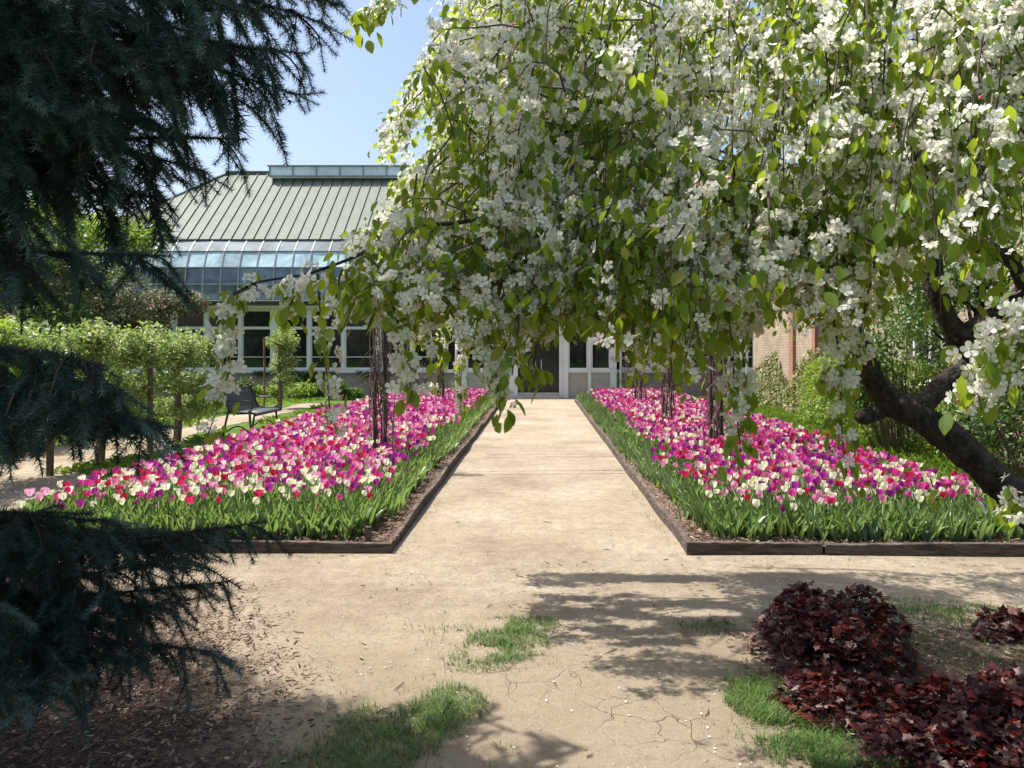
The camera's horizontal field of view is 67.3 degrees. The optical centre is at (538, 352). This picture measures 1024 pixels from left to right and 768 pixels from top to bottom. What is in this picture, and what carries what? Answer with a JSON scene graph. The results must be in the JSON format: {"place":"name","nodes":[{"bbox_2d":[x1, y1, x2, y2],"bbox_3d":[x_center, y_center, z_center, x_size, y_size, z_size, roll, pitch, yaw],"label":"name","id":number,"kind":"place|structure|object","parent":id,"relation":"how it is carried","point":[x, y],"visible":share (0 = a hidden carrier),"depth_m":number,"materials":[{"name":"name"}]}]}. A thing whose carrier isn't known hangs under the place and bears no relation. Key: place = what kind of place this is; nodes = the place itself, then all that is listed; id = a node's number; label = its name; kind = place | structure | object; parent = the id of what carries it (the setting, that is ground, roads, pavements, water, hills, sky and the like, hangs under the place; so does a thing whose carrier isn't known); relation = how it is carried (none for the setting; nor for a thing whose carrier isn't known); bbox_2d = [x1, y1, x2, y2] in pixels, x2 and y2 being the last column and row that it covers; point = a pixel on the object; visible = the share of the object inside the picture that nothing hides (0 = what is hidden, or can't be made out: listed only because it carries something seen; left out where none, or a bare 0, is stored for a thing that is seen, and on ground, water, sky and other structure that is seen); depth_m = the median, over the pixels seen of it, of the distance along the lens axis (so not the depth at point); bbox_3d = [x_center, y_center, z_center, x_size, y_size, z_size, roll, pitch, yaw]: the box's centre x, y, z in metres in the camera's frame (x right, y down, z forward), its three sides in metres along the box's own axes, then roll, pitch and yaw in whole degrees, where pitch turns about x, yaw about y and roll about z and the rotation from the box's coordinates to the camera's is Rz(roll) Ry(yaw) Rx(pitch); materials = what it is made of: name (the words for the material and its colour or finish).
{"place":"outdoors","nodes":[
{"label":"outdoors","id":0,"kind":"place"},
{"bbox_2d":[175,402,495,541],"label":"soil","id":1,"kind":"structure","parent":0,"point":[418,494],"depth_m":7.58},
{"bbox_2d":[92,487,102,506],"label":"tulip","id":2,"kind":"object","parent":1,"relation":"on","point":[95,490],"visible":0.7,"depth_m":6.58,"materials":[{"name":"purple plant"}]},
{"bbox_2d":[122,484,141,503],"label":"tulip","id":3,"kind":"object","parent":1,"relation":"on","point":[136,487],"visible":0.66,"depth_m":6.63,"materials":[{"name":"white plant"}]},
{"bbox_2d":[130,491,144,508],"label":"tulip","id":4,"kind":"object","parent":1,"relation":"on","point":[139,494],"visible":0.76,"depth_m":6.56,"materials":[{"name":"pink plant"}]},
{"bbox_2d":[150,489,165,518],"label":"tulip","id":5,"kind":"object","parent":1,"relation":"on","point":[158,493],"visible":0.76,"depth_m":6.46,"materials":[{"name":"purple plant"}]},
{"bbox_2d":[153,482,176,501],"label":"tulip","id":6,"kind":"object","parent":1,"relation":"on","point":[164,486],"visible":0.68,"depth_m":6.96,"materials":[{"name":"white plant"}]},
{"bbox_2d":[183,495,203,517],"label":"tulip","id":7,"kind":"object","parent":1,"relation":"on","point":[189,499],"visible":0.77,"depth_m":6.40,"materials":[{"name":"pink plant"}]},
{"bbox_2d":[192,486,205,508],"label":"tulip","id":8,"kind":"object","parent":1,"relation":"on","point":[195,490],"visible":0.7,"depth_m":6.61,"materials":[{"name":"white plant"}]},
{"bbox_2d":[245,490,263,505],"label":"tulip","id":9,"kind":"object","parent":1,"relation":"on","point":[258,493],"visible":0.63,"depth_m":6.70,"materials":[{"name":"pink plant"}]},
{"bbox_2d":[265,484,280,506],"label":"tulip","id":10,"kind":"object","parent":1,"relation":"on","point":[268,487],"visible":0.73,"depth_m":6.67,"materials":[{"name":"purple plant"}]},
{"bbox_2d":[310,485,321,502],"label":"tulip","id":11,"kind":"object","parent":1,"relation":"on","point":[315,489],"visible":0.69,"depth_m":6.85,"materials":[{"name":"white plant"}]},
{"bbox_2d":[323,481,332,505],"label":"tulip","id":12,"kind":"object","parent":1,"relation":"on","point":[326,484],"visible":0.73,"depth_m":6.82,"materials":[{"name":"pink plant"}]},
{"bbox_2d":[352,311,400,454],"bbox_3d":[-2.119,0.230,10.306,0.725,2.800,0.761,0,0,0],"label":"vine post","id":13,"kind":"object","parent":1,"relation":"on","point":[376,377],"visible":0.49,"depth_m":10.28,"materials":[{"name":"brown wood"}]},
{"bbox_2d":[373,478,393,512],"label":"tulip","id":14,"kind":"object","parent":1,"relation":"on","point":[376,482],"visible":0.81,"depth_m":6.99,"materials":[{"name":"purple plant"}]},
{"bbox_2d":[432,329,452,397],"bbox_3d":[-2.592,0.299,20.437,0.696,2.662,0.666,0,0,0],"label":"vine post","id":15,"kind":"object","parent":1,"relation":"on","point":[439,394],"visible":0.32,"depth_m":20.46,"materials":[{"name":"brown wood"}]},
{"bbox_2d":[17,387,968,526],"bbox_3d":[-0.124,1.316,15.621,8.938,0.432,18.771,0,0,0],"label":"tulip mass","id":16,"kind":"object","parent":1,"relation":"on","point":[302,451],"visible":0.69,"depth_m":9.48,"materials":[{"name":"pink plant"}]},
{"bbox_2d":[9,368,823,549],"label":"ground","id":17,"kind":"structure","parent":0,"point":[200,442],"depth_m":16.59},
{"bbox_2d":[0,316,51,447],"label":"espalier tree","id":18,"kind":"object","parent":17,"relation":"on","point":[7,330],"visible":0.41,"depth_m":9.45,"materials":[{"name":"green plant"}]},
{"bbox_2d":[1,316,64,379],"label":"espalier tree","id":19,"kind":"object","parent":17,"relation":"on","point":[26,325],"visible":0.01,"depth_m":12.51,"materials":[{"name":"green plant"}]},
{"bbox_2d":[0,219,102,341],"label":"leafy tree","id":20,"kind":"object","parent":17,"relation":"on","point":[54,316],"visible":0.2,"depth_m":17.66,"materials":[{"name":"green plant"}]},
{"bbox_2d":[0,248,151,339],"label":"leafy tree","id":21,"kind":"object","parent":17,"relation":"on","point":[66,296],"visible":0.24,"depth_m":18.68,"materials":[{"name":"green plant"}]},
{"bbox_2d":[10,317,169,459],"bbox_3d":[-6.353,0.572,11.127,1.131,2.166,3.426,0,0,0],"label":"espalier tree","id":22,"kind":"object","parent":17,"relation":"on","point":[101,342],"visible":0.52,"depth_m":11.09,"materials":[{"name":"green plant"}]},
{"bbox_2d":[24,191,170,318],"bbox_3d":[-13.487,-1.410,21.872,5.270,6.128,4.048,0,0,0],"label":"leafy tree","id":23,"kind":"object","parent":17,"relation":"on","point":[137,240],"visible":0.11,"depth_m":22.09,"materials":[{"name":"green plant"}]},
{"bbox_2d":[55,329,142,404],"bbox_3d":[-8.766,0.566,15.697,1.077,2.178,3.162,0,0,0],"label":"espalier tree","id":24,"kind":"object","parent":17,"relation":"on","point":[118,369],"visible":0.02,"depth_m":15.86,"materials":[{"name":"green plant"}]},
{"bbox_2d":[87,287,211,406],"bbox_3d":[-10.386,-0.062,20.509,2.450,3.456,2.580,0,0,42],"label":"pink dogwood","id":25,"kind":"object","parent":17,"relation":"on","point":[154,308],"visible":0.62,"depth_m":20.27,"materials":[{"name":"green plant"}]},
{"bbox_2d":[147,343,152,451],"bbox_3d":[-6.194,0.775,12.251,0.097,1.851,0.087,0,0,0],"label":"wooden stake","id":26,"kind":"object","parent":17,"relation":"on","point":[150,382],"visible":0.49,"depth_m":12.22,"materials":[{"name":"brown wood"}]},
{"bbox_2d":[123,372,191,398],"bbox_3d":[-13.073,1.086,25.556,3.074,1.112,1.472,0,0,0],"label":"shrub","id":27,"kind":"object","parent":17,"relation":"on","point":[156,375],"visible":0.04,"depth_m":25.79,"materials":[{"name":"green plant"}]},
{"bbox_2d":[0,403,335,510],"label":"footpath","id":28,"kind":"structure","parent":17,"relation":"on","point":[11,494],"depth_m":10.72,"materials":[{"name":"concrete"}]},
{"bbox_2d":[46,345,53,475],"bbox_3d":[-6.294,0.800,9.901,0.097,1.801,0.087,0,0,0],"label":"wooden stake","id":29,"kind":"object","parent":28,"relation":"on","point":[50,468],"visible":0.32,"depth_m":9.87,"materials":[{"name":"brown wood"}]},
{"bbox_2d":[263,338,265,406],"bbox_3d":[-7.494,0.650,21.001,0.068,2.101,0.058,0,0,0],"label":"wooden stake","id":30,"kind":"object","parent":28,"relation":"on","point":[264,374],"visible":0.78,"depth_m":20.97,"materials":[{"name":"brown wood"}]},
{"bbox_2d":[113,320,232,441],"bbox_3d":[-6.339,0.545,13.615,1.302,2.219,3.105,0,0,0],"label":"espalier tree","id":31,"kind":"object","parent":17,"relation":"on","point":[181,349],"visible":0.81,"depth_m":13.48,"materials":[{"name":"green plant"}]},
{"bbox_2d":[0,0,354,749],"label":"blue spruce","id":32,"kind":"object","parent":17,"relation":"on","point":[76,76],"visible":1,"depth_m":2.63,"materials":[{"name":"green plant"}]},
{"bbox_2d":[187,376,259,397],"bbox_3d":[-10.797,1.194,26.047,2.804,0.896,1.224,0,0,-6],"label":"shrub","id":33,"kind":"object","parent":17,"relation":"on","point":[242,383],"visible":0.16,"depth_m":26.26,"materials":[{"name":"green plant"}]},
{"bbox_2d":[222,384,281,435],"bbox_3d":[-5.781,1.139,15.500,0.722,0.941,1.540,0,0,0],"label":"park bench","id":34,"kind":"object","parent":17,"relation":"on","point":[249,405],"visible":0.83,"depth_m":15.51,"materials":[{"name":"grey metal"}]},
{"bbox_2d":[265,325,301,407],"bbox_3d":[-7.223,0.425,21.687,1.060,2.460,1.480,0,0,-19],"label":"espalier tree","id":35,"kind":"object","parent":17,"relation":"on","point":[280,340],"visible":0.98,"depth_m":21.56,"materials":[{"name":"green plant"}]},
{"bbox_2d":[252,379,317,398],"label":"shrub","id":36,"kind":"object","parent":17,"relation":"on","point":[293,392],"visible":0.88,"depth_m":25.87,"materials":[{"name":"green plant"}]},
{"bbox_2d":[80,406,497,553],"bbox_3d":[-2.825,1.550,15.544,3.349,0.300,18.903,0,0,0],"label":"bed edging","id":37,"kind":"object","parent":17,"relation":"on","point":[368,546],"visible":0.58,"depth_m":6.11,"materials":[{"name":"brown wood"}]},
{"bbox_2d":[321,379,363,399],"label":"shrub","id":38,"kind":"object","parent":17,"relation":"on","point":[350,393],"visible":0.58,"depth_m":25.98,"materials":[{"name":"green plant"}]},
{"bbox_2d":[64,165,854,398],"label":"glasshouse","id":39,"kind":"structure","parent":17,"relation":"on","point":[283,221],"depth_m":28.14,"materials":[{"name":"metal"}]},
{"bbox_2d":[175,309,203,368],"bbox_3d":[-12.685,-0.490,28.040,1.070,2.210,0.160,0,0,0],"label":"window","id":40,"kind":"structure","parent":39,"relation":"in","point":[194,322],"depth_m":28.05,"materials":[{"name":"glass"}]},
{"bbox_2d":[208,309,238,368],"bbox_3d":[-11.475,-0.490,28.040,1.150,2.210,0.160,0,0,0],"label":"window","id":41,"kind":"structure","parent":39,"relation":"in","point":[212,321],"depth_m":28.05,"materials":[{"name":"glass"}]},
{"bbox_2d":[242,309,269,368],"bbox_3d":[-10.265,-0.490,28.040,1.070,2.210,0.160,0,0,0],"label":"window","id":42,"kind":"structure","parent":39,"relation":"in","point":[255,323],"depth_m":28.05,"materials":[{"name":"glass"}]},
{"bbox_2d":[278,309,306,368],"bbox_3d":[-8.935,-0.490,28.040,1.070,2.210,0.160,0,0,0],"label":"window","id":43,"kind":"structure","parent":39,"relation":"in","point":[302,351],"depth_m":28.05,"materials":[{"name":"glass"}]},
{"bbox_2d":[252,370,394,396],"bbox_3d":[-7.954,1.105,27.786,7.157,1.014,0.274,0,0,0],"label":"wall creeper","id":44,"kind":"object","parent":39,"relation":"attached to","point":[305,379],"depth_m":27.77,"materials":[{"name":"green plant"}]},
{"bbox_2d":[311,309,341,368],"bbox_3d":[-7.725,-0.490,28.040,1.150,2.210,0.160,0,0,0],"label":"window","id":45,"kind":"structure","parent":39,"relation":"in","point":[315,357],"depth_m":28.05,"materials":[{"name":"glass"}]},
{"bbox_2d":[345,309,372,368],"bbox_3d":[-6.515,-0.490,28.040,1.070,2.210,0.160,0,0,0],"label":"window","id":46,"kind":"structure","parent":39,"relation":"in","point":[356,349],"depth_m":28.05,"materials":[{"name":"glass"}]},
{"bbox_2d":[381,325,410,368],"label":"window","id":47,"kind":"structure","parent":39,"relation":"in","point":[409,349],"depth_m":28.05,"materials":[{"name":"glass"}]},
{"bbox_2d":[414,319,444,368],"bbox_3d":[-3.975,-0.490,28.040,1.150,2.210,0.160,0,0,0],"label":"window","id":48,"kind":"structure","parent":39,"relation":"in","point":[424,360],"depth_m":28.05,"materials":[{"name":"glass"}]},
{"bbox_2d":[467,325,485,372],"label":"entrance window","id":49,"kind":"structure","parent":39,"relation":"in","point":[470,361],"depth_m":26.83,"materials":[{"name":"white paint"}]},
{"bbox_2d":[518,324,558,391],"bbox_3d":[0.000,-0.160,26.874,1.510,3.080,0.152,0,0,0],"label":"door","id":50,"kind":"structure","parent":39,"relation":"in","point":[546,360],"depth_m":26.90,"materials":[{"name":"grey paint"}]},
{"bbox_2d":[568,334,587,372],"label":"entrance window","id":51,"kind":"structure","parent":39,"relation":"in","point":[577,355],"depth_m":26.83,"materials":[{"name":"glass"}]},
{"bbox_2d":[591,335,609,372],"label":"entrance window","id":52,"kind":"structure","parent":39,"relation":"in","point":[600,357],"depth_m":26.83,"materials":[{"name":"glass"}]},
{"bbox_2d":[619,345,650,368],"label":"window","id":53,"kind":"structure","parent":39,"relation":"in","point":[628,364],"depth_m":28.05,"materials":[{"name":"glass"}]},
{"bbox_2d":[691,343,718,368],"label":"window","id":54,"kind":"structure","parent":39,"relation":"in","point":[706,356],"depth_m":28.05,"materials":[{"name":"white paint"}]},
{"bbox_2d":[724,323,752,368],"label":"window","id":55,"kind":"structure","parent":39,"relation":"in","point":[750,354],"depth_m":28.05,"materials":[{"name":"white paint"}]},
{"bbox_2d":[196,0,1023,532],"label":"crab apple tree","id":56,"kind":"object","parent":17,"relation":"on","point":[606,224],"visible":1,"depth_m":2.20,"materials":[{"name":"white plant"}]},
{"bbox_2d":[611,358,652,388],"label":"bare shrub","id":57,"kind":"object","parent":17,"relation":"on","point":[627,377],"visible":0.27,"depth_m":25.63,"materials":[{"name":"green plant"}]},
{"bbox_2d":[660,359,694,394],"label":"bare shrub","id":58,"kind":"object","parent":17,"relation":"on","point":[675,384],"visible":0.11,"depth_m":25.34,"materials":[{"name":"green plant"}]},
{"bbox_2d":[691,359,726,400],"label":"bare shrub","id":59,"kind":"object","parent":17,"relation":"on","point":[704,385],"visible":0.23,"depth_m":24.73,"materials":[{"name":"plant"}]},
{"bbox_2d":[715,339,749,401],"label":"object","id":60,"kind":"structure","parent":17,"relation":"on","point":[735,369],"depth_m":23.89,"materials":[{"name":"white paint"}]},
{"bbox_2d":[574,399,1023,556],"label":"bed edging","id":61,"kind":"object","parent":17,"relation":"on","point":[961,549],"visible":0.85,"depth_m":6.05,"materials":[{"name":"brown wood"}]},
{"bbox_2d":[753,162,1023,466],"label":"brick building","id":62,"kind":"structure","parent":17,"relation":"on","point":[787,347],"depth_m":19.64,"materials":[{"name":"brown brick"}]},
{"bbox_2d":[743,334,881,429],"bbox_3d":[6.321,0.680,18.953,0.643,2.125,9.009,0,0,0],"label":"wall creeper","id":63,"kind":"object","parent":62,"relation":"attached to","point":[790,390],"depth_m":20.17,"materials":[{"name":"green plant"}]},
{"bbox_2d":[898,300,940,387],"bbox_3d":[6.650,-0.184,13.200,0.300,1.628,1.400,0,0,0],"label":"window","id":64,"kind":"structure","parent":62,"relation":"in","point":[914,345],"depth_m":13.43,"materials":[{"name":"white paint"}]},
{"bbox_2d":[813,283,973,453],"bbox_3d":[5.213,0.238,11.228,2.274,2.796,2.270,0,0,0],"label":"flowering shrub","id":65,"kind":"object","parent":17,"relation":"on","point":[864,398],"visible":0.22,"depth_m":10.95,"materials":[{"name":"green plant"}]},
{"bbox_2d":[795,356,1023,469],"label":"clipped hedge","id":66,"kind":"object","parent":17,"relation":"on","point":[816,414],"visible":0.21,"depth_m":12.12,"materials":[{"name":"green plant"}]},
{"bbox_2d":[870,197,1023,467],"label":"leafy tree","id":67,"kind":"object","parent":17,"relation":"on","point":[955,276],"visible":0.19,"depth_m":8.55,"materials":[{"name":"green plant"}]},
{"bbox_2d":[933,334,1023,480],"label":"flowering shrub","id":68,"kind":"object","parent":17,"relation":"on","point":[1017,412],"visible":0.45,"depth_m":7.62,"materials":[{"name":"green plant"}]},
{"bbox_2d":[397,356,442,388],"bbox_3d":[-3.971,0.855,25.839,1.745,1.509,0.990,0,0,0],"label":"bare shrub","id":69,"kind":"object","parent":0,"point":[420,382],"visible":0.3,"depth_m":25.79,"materials":[{"name":"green plant"}]},
{"bbox_2d":[8,0,1011,343],"label":"sky","id":70,"kind":"structure","parent":0,"point":[360,85],"materials":[{"name":"blue"}]},
{"bbox_2d":[0,399,1023,767],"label":"path","id":71,"kind":"structure","parent":0,"point":[554,465],"depth_m":4.46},
{"bbox_2d":[250,671,520,767],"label":"grass patch","id":72,"kind":"object","parent":71,"relation":"on","point":[431,713],"visible":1,"depth_m":3.21,"materials":[{"name":"plant"}]},
{"bbox_2d":[65,521,709,767],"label":"fallen leaves","id":73,"kind":"object","parent":71,"relation":"on","point":[462,629],"visible":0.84,"depth_m":4.36,"materials":[{"name":"brown plant"}]},
{"bbox_2d":[401,609,575,674],"bbox_3d":[-0.258,1.572,4.215,0.967,0.044,0.837,0,0,-12],"label":"grass patch","id":74,"kind":"object","parent":71,"relation":"on","point":[507,642],"visible":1,"depth_m":4.23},
{"bbox_2d":[0,429,1023,767],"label":"wood chips","id":75,"kind":"object","parent":71,"relation":"on","point":[126,741],"visible":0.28,"depth_m":3.51,"materials":[{"name":"wood"}]},
{"bbox_2d":[0,513,1023,767],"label":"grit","id":76,"kind":"object","parent":71,"relation":"on","point":[518,651],"visible":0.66,"depth_m":4.11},
{"bbox_2d":[323,559,1021,767],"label":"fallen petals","id":77,"kind":"object","parent":71,"relation":"on","point":[659,672],"visible":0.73,"depth_m":4.04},
{"bbox_2d":[673,610,923,767],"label":"grass patch","id":78,"kind":"object","parent":71,"relation":"on","point":[770,714],"visible":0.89,"depth_m":3.20,"materials":[{"name":"plant"}]},
{"bbox_2d":[767,662,954,735],"bbox_3d":[1.421,1.540,3.443,0.805,0.172,0.655,0,0,0],"label":"red leaf plant","id":79,"kind":"object","parent":71,"relation":"on","point":[853,696],"visible":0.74,"depth_m":3.41,"materials":[{"name":"plant"}]},
{"bbox_2d":[764,591,1023,681],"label":"grass patch","id":80,"kind":"object","parent":71,"relation":"on","point":[933,608],"visible":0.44,"depth_m":4.63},
{"bbox_2d":[851,714,1023,767],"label":"red leaf plant","id":81,"kind":"object","parent":71,"relation":"on","point":[884,737],"visible":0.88,"depth_m":2.96,"materials":[{"name":"plant"}]},
{"bbox_2d":[878,667,1023,763],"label":"red leaf plant","id":82,"kind":"object","parent":71,"relation":"on","point":[932,688],"visible":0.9,"depth_m":3.24,"materials":[{"name":"plant"}]},
{"bbox_2d":[964,660,1023,723],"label":"red leaf plant","id":83,"kind":"object","parent":71,"relation":"on","point":[991,672],"visible":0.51,"depth_m":3.56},
{"bbox_2d":[971,604,1023,644],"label":"red leaf plant","id":84,"kind":"object","parent":71,"relation":"on","point":[1008,623],"visible":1,"depth_m":4.33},
{"bbox_2d":[980,742,1023,767],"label":"red leaf plant","id":85,"kind":"object","parent":71,"relation":"on","point":[1006,759],"visible":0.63,"depth_m":2.84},
{"bbox_2d":[0,396,1023,492],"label":"lawn grass","id":86,"kind":"structure","parent":0,"point":[943,467],"depth_m":11.58,"materials":[{"name":"green plant"}]},
{"bbox_2d":[576,399,1023,546],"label":"soil","id":87,"kind":"structure","parent":0,"point":[663,503],"depth_m":6.71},
{"bbox_2d":[11,390,1023,542],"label":"tulip","id":88,"kind":"object","parent":87,"relation":"on","point":[344,518],"depth_m":6.48,"materials":[{"name":"plant"}]},
{"bbox_2d":[625,353,652,404],"bbox_3d":[2.506,0.242,19.147,0.750,2.776,0.604,0,0,-22],"label":"vine post","id":89,"kind":"object","parent":87,"relation":"on","point":[639,385],"visible":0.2,"depth_m":19.16,"materials":[{"name":"brown plant"}]},
{"bbox_2d":[648,343,685,430],"bbox_3d":[2.424,0.217,14.187,0.655,2.826,0.734,0,0,43],"label":"vine post","id":90,"kind":"object","parent":87,"relation":"on","point":[664,395],"visible":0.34,"depth_m":14.15,"materials":[{"name":"brown wood"}]},
{"bbox_2d":[698,490,724,520],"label":"tulip","id":91,"kind":"object","parent":87,"relation":"on","point":[709,492],"visible":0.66,"depth_m":6.53,"materials":[{"name":"white plant"}]},
{"bbox_2d":[690,349,735,449],"bbox_3d":[2.508,0.229,10.834,0.720,2.803,0.731,0,0,0],"label":"vine post","id":92,"kind":"object","parent":87,"relation":"on","point":[718,422],"visible":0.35,"depth_m":10.78,"materials":[{"name":"brown wood"}]},
{"bbox_2d":[728,489,744,509],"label":"tulip","id":93,"kind":"object","parent":87,"relation":"on","point":[741,492],"visible":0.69,"depth_m":6.63,"materials":[{"name":"pink plant"}]},
{"bbox_2d":[745,498,763,528],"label":"tulip","id":94,"kind":"object","parent":87,"relation":"on","point":[755,502],"visible":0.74,"depth_m":6.45,"materials":[{"name":"white plant"}]},
{"bbox_2d":[753,483,775,506],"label":"tulip","id":95,"kind":"object","parent":87,"relation":"on","point":[761,486],"visible":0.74,"depth_m":6.84,"materials":[{"name":"white plant"}]},
{"bbox_2d":[781,489,796,518],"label":"tulip","id":96,"kind":"object","parent":87,"relation":"on","point":[792,492],"visible":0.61,"depth_m":6.60,"materials":[{"name":"pink plant"}]},
{"bbox_2d":[790,502,798,525],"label":"tulip","id":97,"kind":"object","parent":87,"relation":"on","point":[794,505],"visible":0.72,"depth_m":6.38,"materials":[{"name":"white plant"}]},
{"bbox_2d":[790,481,803,502],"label":"tulip","id":98,"kind":"object","parent":87,"relation":"on","point":[794,484],"visible":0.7,"depth_m":6.80,"materials":[{"name":"purple plant"}]},
{"bbox_2d":[811,494,829,540],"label":"tulip","id":99,"kind":"object","parent":87,"relation":"on","point":[815,498],"visible":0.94,"depth_m":6.25,"materials":[{"name":"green plant"}]},
{"bbox_2d":[823,496,834,531],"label":"tulip","id":100,"kind":"object","parent":87,"relation":"on","point":[831,500],"visible":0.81,"depth_m":6.30,"materials":[{"name":"pink plant"}]},
{"bbox_2d":[870,481,887,494],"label":"tulip","id":101,"kind":"object","parent":87,"relation":"on","point":[884,485],"visible":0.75,"depth_m":6.88,"materials":[{"name":"white plant"}]},
{"bbox_2d":[886,489,896,505],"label":"tulip","id":102,"kind":"object","parent":87,"relation":"on","point":[890,493],"visible":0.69,"depth_m":6.63,"materials":[{"name":"purple plant"}]},
{"bbox_2d":[903,495,933,512],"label":"tulip","id":103,"kind":"object","parent":87,"relation":"on","point":[919,498],"visible":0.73,"depth_m":6.56,"materials":[{"name":"white plant"}]},
{"bbox_2d":[946,490,964,509],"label":"tulip","id":104,"kind":"object","parent":87,"relation":"on","point":[952,494],"visible":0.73,"depth_m":6.57,"materials":[{"name":"pink plant"}]},
{"bbox_2d":[746,580,926,681],"bbox_3d":[1.547,1.398,4.013,0.906,0.420,0.794,0,0,0],"label":"red leaf plant","id":105,"kind":"object","parent":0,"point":[848,630],"visible":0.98,"depth_m":3.88,"materials":[{"name":"plant"}]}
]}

